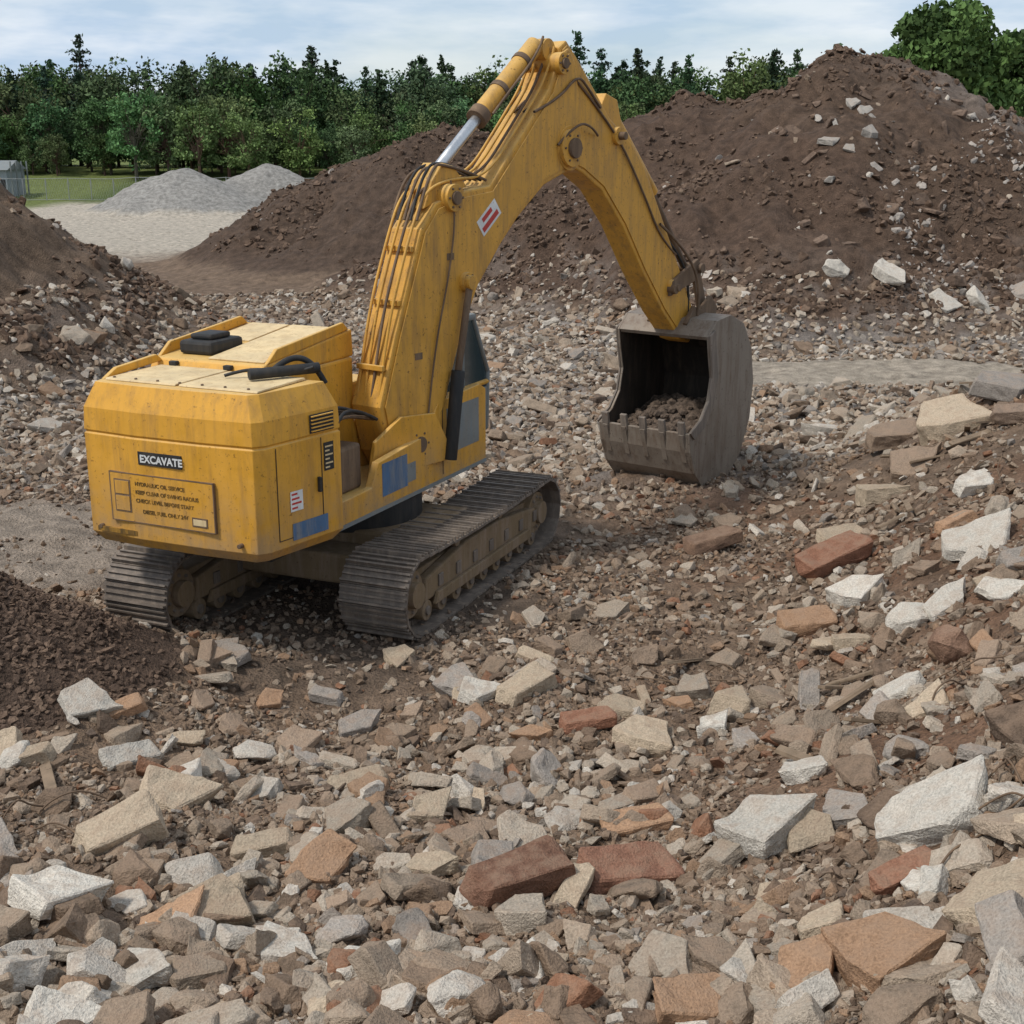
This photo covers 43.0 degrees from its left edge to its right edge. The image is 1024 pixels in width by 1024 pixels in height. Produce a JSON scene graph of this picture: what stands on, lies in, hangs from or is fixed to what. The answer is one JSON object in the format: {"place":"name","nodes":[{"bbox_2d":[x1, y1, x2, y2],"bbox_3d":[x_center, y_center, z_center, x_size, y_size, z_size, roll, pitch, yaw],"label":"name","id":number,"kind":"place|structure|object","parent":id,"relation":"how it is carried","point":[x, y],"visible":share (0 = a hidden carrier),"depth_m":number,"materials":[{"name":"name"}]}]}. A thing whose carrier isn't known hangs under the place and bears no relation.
{"place":"outdoors","nodes":[
{"label":"outdoors","id":0,"kind":"place"},
{"bbox_2d":[0,49,1023,1023],"bbox_3d":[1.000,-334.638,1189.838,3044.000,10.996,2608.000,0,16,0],"label":"ground","id":1,"kind":"structure","parent":0,"point":[162,223],"depth_m":45.87,"materials":[{"name":"soil"}]},
{"bbox_2d":[0,160,29,196],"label":"steel shed","id":2,"kind":"structure","parent":1,"relation":"on","point":[12,169],"depth_m":158.93,"materials":[{"name":"grey metal"}]},
{"bbox_2d":[0,177,308,199],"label":"chain link fence","id":3,"kind":"object","parent":1,"relation":"on","point":[74,188],"visible":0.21,"depth_m":155.28,"materials":[{"name":"metal"}]},
{"bbox_2d":[102,544,297,631],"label":"track shoes","id":4,"kind":"object","parent":1,"relation":"on","point":[138,581],"visible":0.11,"depth_m":17.79,"materials":[{"name":"metal"}]},
{"bbox_2d":[182,598,205,618],"bbox_3d":[-4.772,1.336,18.634,0.720,0.300,0.300,7,17,22],"label":"track roller","id":5,"kind":"object","parent":4,"relation":"on","point":[191,612],"visible":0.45,"depth_m":18.43,"materials":[{"name":"metal"}]},
{"bbox_3d":[-4.006,0.846,20.370,0.720,0.300,0.300,7,17,22],"label":"track roller","id":6,"kind":"object","parent":4,"relation":"on","visible":0},
{"bbox_2d":[182,555,215,574],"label":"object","id":7,"kind":"object","parent":6,"relation":"on","point":[193,564],"visible":0.04,"depth_m":18.71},
{"bbox_3d":[-3.241,0.355,22.106,0.720,0.300,0.300,7,17,22],"label":"left track roller","id":8,"kind":"object","parent":4,"relation":"on","visible":0},
{"bbox_2d":[192,557,247,600],"bbox_3d":[-3.719,0.481,20.225,0.160,0.520,4.253,7,17,22],"label":"track frame","id":9,"kind":"object","parent":8,"relation":"on","point":[203,584],"visible":0.24,"depth_m":18.71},
{"bbox_2d":[168,568,193,616],"bbox_3d":[-4.909,1.096,18.231,0.600,0.680,0.680,7,17,22],"label":"track wheel plate","id":10,"kind":"object","parent":9,"relation":"attached to","point":[182,572],"visible":0.28,"depth_m":18.09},
{"bbox_2d":[171,580,194,606],"bbox_3d":[-4.909,1.096,18.231,0.840,0.380,0.380,7,17,22],"label":"track hub","id":11,"kind":"object","parent":10,"relation":"attached to","point":[182,593],"visible":0.41,"depth_m":18.01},
{"bbox_2d":[207,570,265,601],"bbox_3d":[-3.638,0.763,20.184,0.062,0.160,3.612,7,17,22],"label":"track guard","id":12,"kind":"object","parent":9,"relation":"attached to","point":[226,587],"visible":0.45,"depth_m":19.08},
{"bbox_2d":[243,540,361,582],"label":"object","id":13,"kind":"object","parent":9,"relation":"attached to","point":[324,561],"visible":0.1,"depth_m":18.89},
{"bbox_2d":[337,469,560,639],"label":"track shoes","id":14,"kind":"object","parent":1,"relation":"on","point":[375,578],"visible":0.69,"depth_m":18.60,"materials":[{"name":"metal"}]},
{"bbox_2d":[412,600,431,620],"bbox_3d":[-1.532,1.355,18.566,0.720,0.300,0.300,7,17,22],"label":"track roller","id":15,"kind":"object","parent":14,"relation":"on","point":[420,614],"visible":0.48,"depth_m":18.36,"materials":[{"name":"metal"}]},
{"bbox_2d":[524,528,534,544],"bbox_3d":[-0.001,0.374,22.039,0.720,0.300,0.300,7,17,22],"label":"track roller","id":16,"kind":"object","parent":14,"relation":"on","point":[528,542],"visible":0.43,"depth_m":21.87,"materials":[{"name":"metal"}]},
{"bbox_2d":[420,507,535,601],"bbox_3d":[-0.479,0.500,20.158,0.160,0.520,4.253,7,17,22],"label":"track frame","id":17,"kind":"object","parent":16,"relation":"on","point":[462,551],"visible":0.71,"depth_m":19.71,"materials":[{"name":"metal"}]},
{"bbox_2d":[408,581,424,608],"bbox_3d":[-1.669,1.115,18.164,0.840,0.380,0.380,7,17,22],"label":"track hub","id":18,"kind":"object","parent":17,"relation":"attached to","point":[416,597],"visible":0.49,"depth_m":17.94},
{"bbox_2d":[433,529,531,603],"bbox_3d":[-0.398,0.782,20.117,0.062,0.160,3.612,7,17,22],"label":"track guard","id":19,"kind":"object","parent":17,"relation":"attached to","point":[457,582],"visible":1,"depth_m":19.86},
{"bbox_2d":[533,500,546,522],"bbox_3d":[0.136,-0.040,22.257,0.840,0.380,0.380,7,17,22],"label":"track hub","id":20,"kind":"object","parent":17,"relation":"attached to","point":[540,507],"visible":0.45,"depth_m":22.04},
{"bbox_2d":[0,384,1023,1023],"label":"rubble chunks","id":21,"kind":"object","parent":1,"relation":"on","point":[440,976],"visible":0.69,"depth_m":10.22,"materials":[{"name":"concrete"}]},
{"bbox_2d":[0,393,1023,1023],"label":"rubble gravel","id":22,"kind":"structure","parent":1,"relation":"on","point":[306,913],"depth_m":15.60,"materials":[{"name":"gravel"}]},
{"bbox_2d":[0,257,1023,1023],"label":"concrete blocks","id":23,"kind":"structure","parent":1,"relation":"on","point":[930,811],"depth_m":11.28,"materials":[{"name":"concrete"}]},
{"bbox_2d":[0,399,1023,1023],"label":"rubble stones","id":24,"kind":"object","parent":1,"relation":"on","point":[762,931],"visible":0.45,"depth_m":13.31,"materials":[{"name":"stone"}]},
{"bbox_2d":[0,30,1023,179],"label":"distant tree line","id":25,"kind":"object","parent":1,"relation":"on","point":[220,116],"visible":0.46,"depth_m":192.56,"materials":[{"name":"green plant"}]},
{"bbox_2d":[0,71,1023,481],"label":"yard debris","id":26,"kind":"object","parent":1,"relation":"on","point":[538,369],"visible":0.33,"depth_m":38.18,"materials":[{"name":"stone"}]},
{"bbox_2d":[0,546,1023,1023],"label":"concrete slabs","id":27,"kind":"structure","parent":1,"relation":"on","point":[998,916],"depth_m":12.93,"materials":[{"name":"concrete"}]},
{"bbox_2d":[0,43,1023,364],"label":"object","id":28,"kind":"object","parent":1,"relation":"on","point":[22,333],"visible":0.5,"depth_m":49.55,"materials":[{"name":"soil"}]},
{"bbox_2d":[0,74,1023,467],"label":"yard boulders","id":29,"kind":"object","parent":1,"relation":"on","point":[78,334],"visible":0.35,"depth_m":35.38,"materials":[{"name":"stone"}]},
{"bbox_2d":[39,369,1023,788],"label":"timber scrap","id":30,"kind":"object","parent":1,"relation":"on","point":[47,775],"visible":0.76,"depth_m":14.90,"materials":[{"name":"wood"}]},
{"bbox_2d":[601,308,727,484],"bbox_3d":[3.305,-2.303,26.038,1.960,3.400,2.519,12,20,36],"label":"bucket shell","id":31,"kind":"object","parent":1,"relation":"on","point":[636,460],"visible":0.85,"depth_m":25.37},
{"bbox_2d":[599,307,640,470],"bbox_3d":[2.508,-2.470,26.627,0.051,3.400,2.518,12,20,36],"label":"bucket side","id":32,"kind":"object","parent":31,"relation":"attached to","point":[620,379],"visible":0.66,"depth_m":26.02,"materials":[{"name":"metal"}]},
{"bbox_2d":[597,322,620,421],"bbox_3d":[1.995,-2.760,25.927,0.041,2.013,0.986,12,20,36],"label":"bucket side reinforcement","id":33,"kind":"object","parent":32,"relation":"attached to","point":[613,397],"visible":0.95,"depth_m":26.05,"materials":[{"name":"metal"}]},
{"bbox_2d":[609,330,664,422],"bbox_3d":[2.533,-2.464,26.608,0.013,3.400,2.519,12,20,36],"label":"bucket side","id":34,"kind":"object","parent":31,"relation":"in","point":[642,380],"visible":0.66,"depth_m":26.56,"materials":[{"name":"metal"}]},
{"bbox_2d":[616,393,706,432],"bbox_3d":[3.284,-1.932,26.113,1.944,0.674,2.150,12,20,36],"label":"bucket soil load","id":35,"kind":"object","parent":31,"relation":"in","point":[672,410],"visible":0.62,"depth_m":25.99},
{"bbox_2d":[683,295,716,324],"bbox_3d":[3.681,-3.876,25.412,0.090,0.646,1.194,12,20,36],"label":"bucket ear","id":36,"kind":"object","parent":31,"relation":"attached to","point":[708,305],"visible":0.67,"depth_m":25.43},
{"bbox_2d":[687,315,752,485],"bbox_3d":[4.103,-2.137,25.449,0.050,3.400,2.518,12,20,36],"label":"bucket side","id":37,"kind":"object","parent":31,"relation":"attached to","point":[714,447],"visible":0.93,"depth_m":25.51,"materials":[{"name":"metal"}]},
{"bbox_2d":[689,330,717,439],"bbox_3d":[3.661,-2.412,24.697,0.040,2.013,0.985,12,20,36],"label":"bucket side reinforcement","id":38,"kind":"object","parent":37,"relation":"attached to","point":[697,430],"visible":1,"depth_m":24.84,"materials":[{"name":"metal"}]},
{"bbox_2d":[771,86,1023,286],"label":"pile boulders","id":39,"kind":"object","parent":1,"relation":"on","point":[868,131],"visible":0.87,"depth_m":51.21,"materials":[{"name":"stone"}]},
{"bbox_2d":[875,0,1023,117],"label":"deciduous tree","id":40,"kind":"object","parent":1,"relation":"on","point":[955,41],"visible":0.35,"depth_m":98.05,"materials":[{"name":"green plant"}]},
{"bbox_2d":[992,28,1023,111],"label":"deciduous tree","id":41,"kind":"object","parent":1,"relation":"on","point":[1015,71],"visible":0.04,"depth_m":109.12,"materials":[{"name":"green plant"}]},
{"bbox_2d":[0,0,1023,107],"label":"sky","id":42,"kind":"structure","parent":0,"point":[384,35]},
{"bbox_3d":[-0.995,0.441,20.368,0.160,0.520,4.253,7,17,22],"label":"right track","id":43,"kind":"object","parent":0,"visible":0},
{"bbox_2d":[328,503,467,544],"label":"undercarriage beam","id":44,"kind":"structure","parent":43,"relation":"on","point":[361,536],"depth_m":19.29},
{"bbox_2d":[339,492,421,532],"bbox_3d":[-2.386,-0.155,20.051,2.000,0.400,2.000,7,17,22],"label":"slew ring","id":45,"kind":"object","parent":44,"relation":"on","point":[407,510],"visible":0.22,"depth_m":19.32,"materials":[{"name":"metal"}]},
{"bbox_2d":[342,464,368,497],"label":"swing platform","id":46,"kind":"structure","parent":45,"relation":"on","point":[364,469],"depth_m":18.72,"materials":[{"name":"yellow paint"}]},
{"bbox_2d":[84,379,342,561],"bbox_3d":[-3.941,-0.658,16.973,3.039,2.120,1.540,7,17,24],"label":"counterweight","id":47,"kind":"object","parent":46,"relation":"on","point":[227,443],"visible":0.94,"depth_m":16.26,"materials":[{"name":"yellow paint"}]},
{"bbox_2d":[98,525,137,535],"bbox_3d":[-5.125,0.237,16.932,0.650,0.060,0.034,7,17,24],"label":"edge scuff","id":48,"kind":"object","parent":47,"relation":"attached to","point":[117,530],"visible":1,"depth_m":16.91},
{"bbox_2d":[102,354,161,378],"bbox_3d":[-5.057,-1.952,17.326,0.071,0.178,1.154,7,17,24],"label":"side rail","id":49,"kind":"object","parent":47,"relation":"on","point":[134,364],"visible":1,"depth_m":17.30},
{"bbox_2d":[137,451,181,469],"bbox_3d":[-4.423,-0.650,16.340,0.680,0.170,0.036,7,17,24],"label":"name plate","id":50,"kind":"object","parent":47,"relation":"attached to","point":[155,455],"visible":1,"depth_m":16.32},
{"bbox_2d":[110,472,214,532],"bbox_3d":[-4.433,-0.132,16.490,1.620,0.630,0.039,7,17,24],"label":"hatch","id":51,"kind":"object","parent":47,"relation":"attached to","point":[203,506],"visible":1,"depth_m":16.44,"materials":[{"name":"yellow paint"}]},
{"bbox_2d":[116,495,130,510],"bbox_3d":[-4.998,-0.124,16.759,0.220,0.190,0.050,7,17,24],"label":"latch face","id":52,"kind":"object","parent":51,"relation":"attached to","point":[122,502],"visible":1,"depth_m":16.73},
{"bbox_2d":[106,364,227,385],"bbox_3d":[-4.510,-1.801,17.040,1.130,0.036,1.112,7,17,24],"label":"engine cover panel","id":53,"kind":"object","parent":47,"relation":"on","point":[170,375],"visible":0.94,"depth_m":16.97,"materials":[{"name":"metal"}]},
{"bbox_2d":[179,371,304,393],"bbox_3d":[-3.421,-1.654,16.520,1.200,0.036,1.052,7,17,24],"label":"engine cover panel","id":54,"kind":"object","parent":47,"relation":"on","point":[240,382],"visible":0.86,"depth_m":16.36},
{"bbox_2d":[247,362,320,379],"bbox_3d":[-2.918,-1.807,16.663,0.939,0.160,0.140,-8,18,-27],"label":"muffler","id":55,"kind":"object","parent":47,"relation":"on","point":[274,372],"visible":1,"depth_m":16.60,"materials":[{"name":"metal"}]},
{"bbox_2d":[273,355,327,383],"bbox_3d":[-2.772,-1.826,16.823,0.781,0.404,0.167,-9,18,-30],"label":"exhaust pipe","id":56,"kind":"object","parent":55,"relation":"attached to","point":[292,358],"visible":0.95,"depth_m":16.80,"materials":[{"name":"metal"}]},
{"bbox_2d":[290,489,303,512],"bbox_3d":[-2.721,-0.143,16.438,0.006,0.260,0.220,11,19,33],"label":"side white sticker","id":57,"kind":"object","parent":47,"relation":"attached to","point":[300,495],"visible":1,"depth_m":16.44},
{"bbox_2d":[293,513,328,540],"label":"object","id":58,"kind":"object","parent":47,"relation":"attached to","point":[309,527],"visible":1,"depth_m":16.72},
{"bbox_2d":[309,410,333,433],"bbox_3d":[-2.430,-1.152,16.588,0.007,0.240,0.440,11,19,33],"label":"side vent recess","id":59,"kind":"object","parent":47,"relation":"attached to","point":[311,422],"visible":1,"depth_m":16.57,"materials":[{"name":"metal"}]},
{"bbox_2d":[323,440,333,470],"bbox_3d":[-2.367,-0.729,16.802,0.006,0.370,0.180,11,19,34],"label":"side dark label","id":60,"kind":"object","parent":47,"relation":"attached to","point":[331,456],"visible":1,"depth_m":16.80,"materials":[{"name":"plastic"}]},
{"bbox_2d":[290,357,353,441],"bbox_3d":[-3.640,-1.215,18.762,1.920,1.900,2.090,7,17,24],"label":"engine bay","id":61,"kind":"object","parent":46,"relation":"on","point":[338,377],"visible":0.11,"depth_m":18.85,"materials":[{"name":"yellow paint"}]},
{"bbox_2d":[151,322,352,372],"bbox_3d":[-3.652,-2.307,18.403,1.860,0.397,2.287,7,17,24],"label":"engine hood","id":62,"kind":"object","parent":61,"relation":"on","point":[336,347],"visible":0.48,"depth_m":17.94,"materials":[{"name":"yellow paint"}]},
{"bbox_2d":[158,316,247,355],"bbox_3d":[-4.432,-2.557,18.733,0.060,0.337,2.034,7,17,24],"label":"hood rail","id":63,"kind":"object","parent":62,"relation":"on","point":[174,344],"visible":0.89,"depth_m":18.80,"materials":[{"name":"metal"}]},
{"bbox_2d":[180,335,241,354],"bbox_3d":[-4.186,-2.336,18.114,0.560,0.190,0.730,7,17,24],"label":"air intake","id":64,"kind":"object","parent":62,"relation":"on","point":[203,347],"visible":0.76,"depth_m":17.84,"materials":[{"name":"plastic"}]},
{"bbox_2d":[191,330,229,339],"bbox_3d":[-4.190,-2.463,18.069,0.360,0.080,0.450,7,17,24],"label":"air intake cap","id":65,"kind":"object","parent":64,"relation":"on","point":[210,334],"visible":1,"depth_m":17.93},
{"bbox_2d":[229,322,288,340],"bbox_3d":[-3.821,-2.640,19.015,0.660,0.123,1.000,7,17,24],"label":"hood panel","id":66,"kind":"object","parent":62,"relation":"on","point":[251,331],"visible":0.76,"depth_m":19.05,"materials":[{"name":"paint"}]},
{"bbox_2d":[208,325,327,363],"bbox_3d":[-3.266,-2.371,18.237,0.920,0.228,2.020,7,17,24],"label":"hood panel front","id":67,"kind":"object","parent":62,"relation":"on","point":[260,349],"visible":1,"depth_m":18.10,"materials":[{"name":"metal"}]},
{"bbox_2d":[264,322,347,364],"bbox_3d":[-2.828,-2.354,18.013,0.060,0.337,2.034,7,17,24],"label":"hood rail","id":68,"kind":"object","parent":62,"relation":"on","point":[281,352],"visible":1,"depth_m":17.90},
{"bbox_2d":[340,441,360,493],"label":"valve bank","id":69,"kind":"structure","parent":46,"relation":"on","point":[350,467],"depth_m":18.03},
{"bbox_2d":[352,419,368,465],"bbox_3d":[-2.076,-1.166,19.711,0.070,0.830,1.894,12,20,36],"label":"boom foot bracket","id":70,"kind":"object","parent":46,"relation":"on","point":[363,460],"visible":0.04,"depth_m":19.41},
{"bbox_2d":[367,413,446,478],"bbox_3d":[-1.481,-1.042,19.272,0.070,0.830,1.894,12,20,36],"label":"boom foot bracket","id":71,"kind":"object","parent":46,"relation":"on","point":[398,432],"visible":0.6,"depth_m":19.20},
{"bbox_2d":[342,384,485,524],"bbox_3d":[-1.466,-0.920,19.265,0.120,1.300,4.660,7,17,24],"label":"side skirt","id":72,"kind":"object","parent":46,"relation":"attached to","point":[369,498],"visible":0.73,"depth_m":19.32,"materials":[{"name":"yellow paint"}]},
{"bbox_2d":[382,454,407,496],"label":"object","id":73,"kind":"object","parent":72,"relation":"attached to","point":[394,475],"visible":1,"depth_m":18.72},
{"bbox_2d":[341,458,485,530],"bbox_3d":[-1.400,-0.302,19.420,0.015,0.055,4.600,7,17,24],"label":"skirt edge","id":74,"kind":"object","parent":72,"relation":"attached to","point":[377,511],"visible":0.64,"depth_m":19.20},
{"bbox_2d":[447,397,478,449],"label":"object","id":75,"kind":"object","parent":72,"relation":"attached to","point":[469,429],"visible":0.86,"depth_m":20.72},
{"bbox_2d":[352,49,580,462],"bbox_3d":[-0.609,-4.011,20.254,0.580,6.268,5.000,12,20,36],"label":"boom","id":76,"kind":"object","parent":46,"relation":"on","point":[370,432],"visible":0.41,"depth_m":19.02,"materials":[{"name":"yellow paint"}]},
{"bbox_2d":[407,184,464,211],"bbox_3d":[-1.139,-4.684,19.347,0.800,0.400,0.400,12,20,36],"label":"boom pin boss","id":77,"kind":"object","parent":76,"relation":"attached to","point":[445,192],"visible":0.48,"depth_m":19.05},
{"bbox_2d":[407,163,465,208],"bbox_3d":[-1.140,-4.853,19.298,0.400,0.641,0.985,12,20,36],"label":"stick cylinder bracket","id":78,"kind":"object","parent":76,"relation":"on","point":[440,174],"visible":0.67,"depth_m":19.06,"materials":[{"name":"metal"}]},
{"bbox_2d":[436,115,480,163],"bbox_3d":[-0.743,-5.662,19.607,0.170,1.130,1.399,12,20,36],"label":"piston rod","id":79,"kind":"object","parent":78,"relation":"on","point":[460,139],"visible":0.59,"depth_m":19.49,"materials":[{"name":"silver metal"}]},
{"bbox_2d":[466,103,490,128],"bbox_3d":[-0.506,-6.039,19.822,0.340,0.372,0.345,12,20,36],"label":"stick cylinder gland","id":80,"kind":"object","parent":79,"relation":"attached to","point":[481,112],"visible":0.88,"depth_m":19.71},
{"bbox_2d":[477,37,542,115],"bbox_3d":[-0.068,-6.724,20.222,0.300,1.323,1.598,12,20,36],"label":"hydraulic cylinder","id":81,"kind":"object","parent":80,"relation":"on","point":[491,98],"visible":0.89,"depth_m":20.11,"materials":[{"name":"yellow paint"}]},
{"bbox_2d":[491,36,543,114],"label":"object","id":82,"kind":"object","parent":81,"relation":"attached to","point":[517,80],"visible":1,"depth_m":20.12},
{"bbox_2d":[403,166,475,219],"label":"boom top hose","id":83,"kind":"object","parent":76,"relation":"on","point":[413,188],"visible":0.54,"depth_m":18.93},
{"bbox_2d":[428,180,454,412],"bbox_3d":[-1.059,-3.115,19.305,0.044,3.505,0.684,12,20,36],"label":"boom side hose","id":84,"kind":"object","parent":76,"relation":"attached to","point":[442,309],"visible":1,"depth_m":19.35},
{"bbox_2d":[357,72,526,393],"bbox_3d":[-0.977,-4.504,19.989,0.063,5.212,4.340,12,20,36],"label":"boom hose","id":85,"kind":"object","parent":76,"relation":"attached to","point":[394,215],"visible":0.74,"depth_m":18.98,"materials":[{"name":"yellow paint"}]},
{"bbox_2d":[409,162,481,220],"bbox_3d":[-0.982,-4.789,19.347,0.053,0.817,1.676,12,19,35],"label":"boom top hose","id":86,"kind":"object","parent":76,"relation":"on","point":[429,166],"visible":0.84,"depth_m":18.86,"materials":[{"name":"rubber"}]},
{"bbox_2d":[364,63,535,394],"bbox_3d":[-0.862,-4.480,19.903,0.049,5.212,4.340,12,20,36],"label":"boom hose","id":87,"kind":"object","parent":76,"relation":"attached to","point":[402,213],"visible":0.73,"depth_m":18.91,"materials":[{"name":"rubber"}]},
{"bbox_2d":[416,163,486,220],"bbox_3d":[-0.892,-4.765,19.282,0.066,0.805,1.677,11,19,34],"label":"boom top hose","id":88,"kind":"object","parent":76,"relation":"on","point":[429,178],"visible":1,"depth_m":18.84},
{"bbox_2d":[445,370,464,459],"bbox_3d":[-0.883,-1.479,19.864,0.210,1.382,0.425,12,20,36],"label":"boom lift cylinder","id":89,"kind":"object","parent":76,"relation":"attached to","point":[454,406],"visible":1,"depth_m":19.78,"materials":[{"name":"metal"}]},
{"bbox_2d":[455,288,472,370],"bbox_3d":[-0.725,-2.811,19.703,0.110,1.322,0.404,12,20,36],"label":"boom lift rod","id":90,"kind":"object","parent":89,"relation":"attached to","point":[463,329],"visible":1,"depth_m":19.66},
{"bbox_2d":[371,63,542,395],"bbox_3d":[-0.747,-4.456,19.818,0.049,5.212,4.340,12,20,36],"label":"boom hose","id":91,"kind":"object","parent":76,"relation":"attached to","point":[409,213],"visible":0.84,"depth_m":18.82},
{"bbox_2d":[376,46,554,410],"bbox_3d":[-0.632,-4.432,19.733,0.060,5.212,4.340,12,20,36],"label":"boom hose","id":92,"kind":"object","parent":76,"relation":"attached to","point":[427,193],"visible":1,"depth_m":18.84,"materials":[{"name":"yellow paint"}]},
{"bbox_2d":[384,54,578,426],"bbox_3d":[-0.369,-3.964,20.077,0.025,6.104,4.823,12,20,36],"label":"boom side plate","id":93,"kind":"object","parent":76,"relation":"attached to","point":[534,163],"visible":0.73,"depth_m":19.56,"materials":[{"name":"metal"}]},
{"bbox_2d":[477,199,500,235],"bbox_3d":[-0.350,-4.513,19.919,0.011,0.280,0.550,12,58,36],"label":"boom decal","id":94,"kind":"object","parent":93,"relation":"attached to","point":[493,205],"depth_m":19.93},
{"bbox_2d":[528,52,570,74],"bbox_3d":[0.523,-7.198,20.888,0.800,0.340,0.340,12,20,36],"label":"boom pin boss","id":95,"kind":"object","parent":76,"relation":"attached to","point":[554,59],"visible":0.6,"depth_m":20.64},
{"bbox_2d":[536,38,554,59],"bbox_3d":[0.462,-7.378,20.754,0.320,0.340,0.340,12,20,36],"label":"mounting bracket","id":96,"kind":"object","parent":95,"relation":"attached to","point":[547,46],"visible":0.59,"depth_m":20.62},
{"bbox_2d":[533,77,601,112],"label":"boom knuckle hose","id":97,"kind":"object","parent":76,"relation":"attached to","point":[565,90],"visible":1,"depth_m":20.91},
{"bbox_2d":[559,129,583,166],"bbox_3d":[0.687,-6.005,21.447,0.800,0.600,0.600,12,20,36],"label":"boom pin boss","id":98,"kind":"object","parent":76,"relation":"attached to","point":[565,156],"visible":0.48,"depth_m":21.12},
{"bbox_2d":[571,138,582,157],"bbox_3d":[0.706,-6.011,21.470,0.900,0.324,0.324,12,20,36],"label":"stick pin","id":99,"kind":"object","parent":98,"relation":"attached to","point":[576,148],"visible":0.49,"depth_m":21.20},
{"bbox_2d":[553,41,690,341],"bbox_3d":[1.985,-5.487,23.351,0.470,5.352,4.665,12,20,36],"label":"stick arm","id":100,"kind":"object","parent":76,"relation":"attached to","point":[599,201],"visible":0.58,"depth_m":23.45},
{"bbox_2d":[596,93,621,126],"bbox_3d":[1.601,-6.787,22.463,0.320,0.836,0.884,12,20,36],"label":"bucket cylinder bracket","id":101,"kind":"object","parent":100,"relation":"attached to","point":[609,103],"visible":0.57,"depth_m":22.29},
{"bbox_2d":[562,45,690,326],"bbox_3d":[2.179,-5.444,23.206,0.024,5.211,4.521,12,20,36],"label":"stick side plate","id":102,"kind":"object","parent":100,"relation":"attached to","point":[604,162],"visible":0.72,"depth_m":23.05,"materials":[{"name":"yellow paint"}]},
{"bbox_2d":[668,259,700,295],"bbox_3d":[3.333,-4.510,24.932,0.070,0.625,1.194,12,20,36],"label":"bucket rocker","id":103,"kind":"object","parent":102,"relation":"attached to","point":[684,277],"visible":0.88,"depth_m":24.90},
{"bbox_2d":[577,80,676,255],"bbox_3d":[2.092,-5.946,22.896,0.071,3.033,3.419,12,20,36],"label":"hydraulic hose","id":104,"kind":"object","parent":100,"relation":"attached to","point":[625,153],"visible":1,"depth_m":22.86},
{"bbox_2d":[621,121,657,195],"bbox_3d":[2.072,-6.471,23.191,0.260,1.735,1.823,12,20,36],"label":"bucket cylinder barrel","id":105,"kind":"object","parent":100,"relation":"attached to","point":[653,187],"visible":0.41,"depth_m":23.58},
{"bbox_2d":[655,195,685,267],"bbox_3d":[2.958,-5.365,24.703,0.140,1.589,1.459,12,20,36],"label":"bucket cylinder rod","id":106,"kind":"object","parent":105,"relation":"in","point":[668,227],"visible":0.45,"depth_m":24.69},
{"bbox_2d":[659,223,699,315],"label":"linkage hose","id":107,"kind":"object","parent":100,"relation":"attached to","point":[688,258],"visible":0.96,"depth_m":24.75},
{"bbox_2d":[447,320,485,391],"bbox_3d":[-1.329,-2.239,21.435,1.300,1.939,1.530,7,17,24],"label":"cab glass","id":108,"kind":"object","parent":46,"relation":"on","point":[475,370],"visible":0.15,"depth_m":21.26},
{"bbox_2d":[472,318,489,371],"bbox_3d":[-0.529,-2.765,21.472,0.086,0.988,0.603,7,17,24],"label":"cab post","id":109,"kind":"object","parent":108,"relation":"attached to","point":[480,344],"visible":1,"depth_m":21.44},
{"bbox_2d":[416,501,524,574],"bbox_3d":[-0.747,0.506,20.249,0.400,0.420,4.120,7,17,22],"label":"track frame","id":110,"kind":"object","parent":43,"relation":"attached to","point":[424,565],"visible":0.09,"depth_m":18.92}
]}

